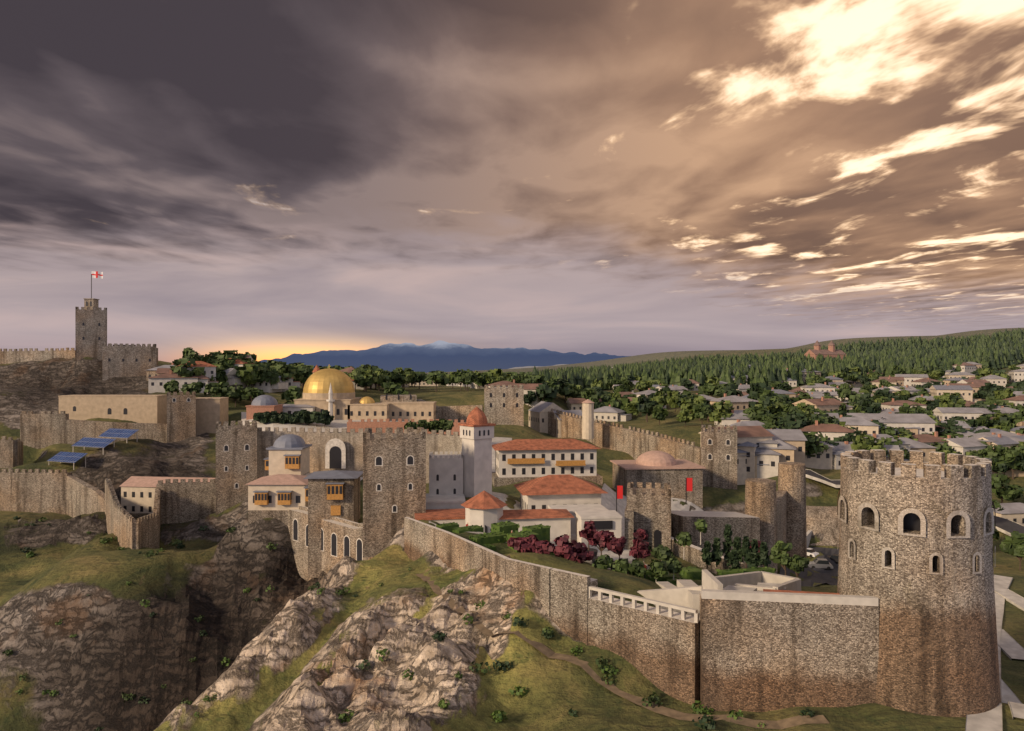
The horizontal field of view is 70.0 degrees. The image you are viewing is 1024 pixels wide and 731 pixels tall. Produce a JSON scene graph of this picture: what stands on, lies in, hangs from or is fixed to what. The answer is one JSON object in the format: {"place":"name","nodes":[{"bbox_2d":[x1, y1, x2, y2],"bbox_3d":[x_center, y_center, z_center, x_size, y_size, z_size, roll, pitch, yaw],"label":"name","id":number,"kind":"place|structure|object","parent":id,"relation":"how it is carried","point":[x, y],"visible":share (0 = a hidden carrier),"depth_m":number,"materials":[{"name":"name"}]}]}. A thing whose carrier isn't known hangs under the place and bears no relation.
{"place":"outdoors","nodes":[
{"label":"outdoors","id":0,"kind":"place"},
{"bbox_2d":[261,340,628,372],"bbox_3d":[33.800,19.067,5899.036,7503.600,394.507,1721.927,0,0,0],"label":"distant mountains","id":1,"kind":"structure","parent":0,"point":[440,355],"depth_m":5087.61,"materials":[{"name":"blue stone"}]},
{"bbox_2d":[0,328,1023,730],"bbox_3d":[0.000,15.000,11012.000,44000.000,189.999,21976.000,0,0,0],"label":"ground terrain","id":2,"kind":"structure","parent":0,"point":[292,648],"depth_m":103.70,"materials":[{"name":"green plant"}]},
{"bbox_2d":[47,428,137,469],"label":"solar panels","id":3,"kind":"object","parent":2,"relation":"on","point":[73,457],"visible":0.91,"depth_m":191.59,"materials":[{"name":"glass"}]},
{"bbox_2d":[0,274,806,580],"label":"fortress towers and walls","id":4,"kind":"structure","parent":2,"relation":"on","point":[389,459],"depth_m":151.20,"materials":[{"name":"stone"}]},
{"bbox_2d":[91,271,102,278],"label":"flag","id":5,"kind":"object","parent":4,"relation":"on","point":[97,274],"visible":1,"depth_m":290.03,"materials":[{"name":"white fabric"}]},
{"bbox_2d":[2,516,815,730],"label":"scrub bushes","id":6,"kind":"object","parent":2,"relation":"on","point":[438,635],"visible":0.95,"depth_m":65.91,"materials":[{"name":"green plant"}]},
{"bbox_2d":[245,364,705,577],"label":"castle buildings","id":7,"kind":"structure","parent":2,"relation":"on","point":[560,495],"depth_m":128.00,"materials":[{"name":"stone"}]},
{"bbox_2d":[241,412,839,586],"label":"courtyard paving","id":8,"kind":"structure","parent":2,"relation":"on","point":[825,520],"depth_m":156.56,"materials":[{"name":"grey stone"}]},
{"bbox_2d":[146,340,1023,525],"bbox_3d":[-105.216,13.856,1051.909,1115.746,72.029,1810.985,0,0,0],"label":"town houses","id":9,"kind":"structure","parent":2,"relation":"on","point":[762,452],"depth_m":261.25,"materials":[{"name":"beige paint"}]},
{"bbox_2d":[163,347,1023,569],"bbox_3d":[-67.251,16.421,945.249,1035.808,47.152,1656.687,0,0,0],"label":"trees","id":10,"kind":"object","parent":2,"relation":"on","point":[768,408],"visible":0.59,"depth_m":288.30,"materials":[{"name":"green plant"}]},
{"bbox_2d":[416,574,828,728],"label":"footpath","id":11,"kind":"structure","parent":2,"relation":"on","point":[679,715],"depth_m":59.68,"materials":[{"name":"soil"}]},
{"bbox_2d":[436,519,809,586],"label":"castle garden plants","id":12,"kind":"object","parent":2,"relation":"on","point":[535,538],"visible":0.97,"depth_m":84.78,"materials":[{"name":"green plant"}]},
{"bbox_2d":[404,517,878,711],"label":"curtain wall","id":13,"kind":"structure","parent":2,"relation":"on","point":[749,651],"depth_m":58.37,"materials":[{"name":"stone"}]},
{"bbox_2d":[625,558,839,616],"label":"garden terrace walls","id":14,"kind":"structure","parent":2,"relation":"on","point":[685,593],"depth_m":66.97,"materials":[{"name":"concrete"}]},
{"bbox_2d":[532,327,1023,392],"bbox_3d":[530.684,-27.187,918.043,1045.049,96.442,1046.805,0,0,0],"label":"ridge forest trees","id":15,"kind":"object","parent":2,"relation":"on","point":[999,349],"visible":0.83,"depth_m":624.18,"materials":[{"name":"green plant"}]},
{"bbox_2d":[807,548,818,557],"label":"white hatchback car","id":16,"kind":"object","parent":2,"relation":"on","point":[811,552],"visible":0.5,"depth_m":149.09,"materials":[{"name":"paint"}]},
{"bbox_2d":[808,558,832,569],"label":"car","id":17,"kind":"object","parent":2,"relation":"on","point":[820,563],"visible":0.92,"depth_m":144.99,"materials":[{"name":"paint"}]},
{"bbox_2d":[827,554,838,561],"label":"dark sedan","id":18,"kind":"object","parent":2,"relation":"on","point":[834,557],"visible":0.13,"depth_m":149.70,"materials":[{"name":"paint"}]},
{"bbox_2d":[837,449,1000,716],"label":"round tower","id":19,"kind":"structure","parent":2,"relation":"on","point":[938,649],"depth_m":55.11,"materials":[{"name":"stone"}]},
{"bbox_2d":[874,513,951,566],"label":"window openings","id":20,"kind":"object","parent":19,"relation":"attached to","point":[911,521],"depth_m":56.38,"materials":[{"name":"black"}]},
{"bbox_2d":[837,490,995,574],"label":"window surrounds","id":21,"kind":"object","parent":19,"relation":"on","point":[903,513],"depth_m":55.34,"materials":[{"name":"stone"}]},
{"bbox_2d":[0,0,1023,362],"label":"sky","id":22,"kind":"structure","parent":0,"point":[267,179],"materials":[{"name":"grey"}]},
{"bbox_2d":[509,364,566,368],"bbox_3d":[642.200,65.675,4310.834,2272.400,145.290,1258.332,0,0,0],"label":"hills","id":23,"kind":"structure","parent":0,"point":[533,366],"depth_m":3790.00,"materials":[{"name":"grey"}]},
{"bbox_2d":[635,380,1023,730],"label":"roads and paths","id":24,"kind":"structure","parent":0,"point":[1009,646],"depth_m":79.97,"materials":[{"name":"concrete"}]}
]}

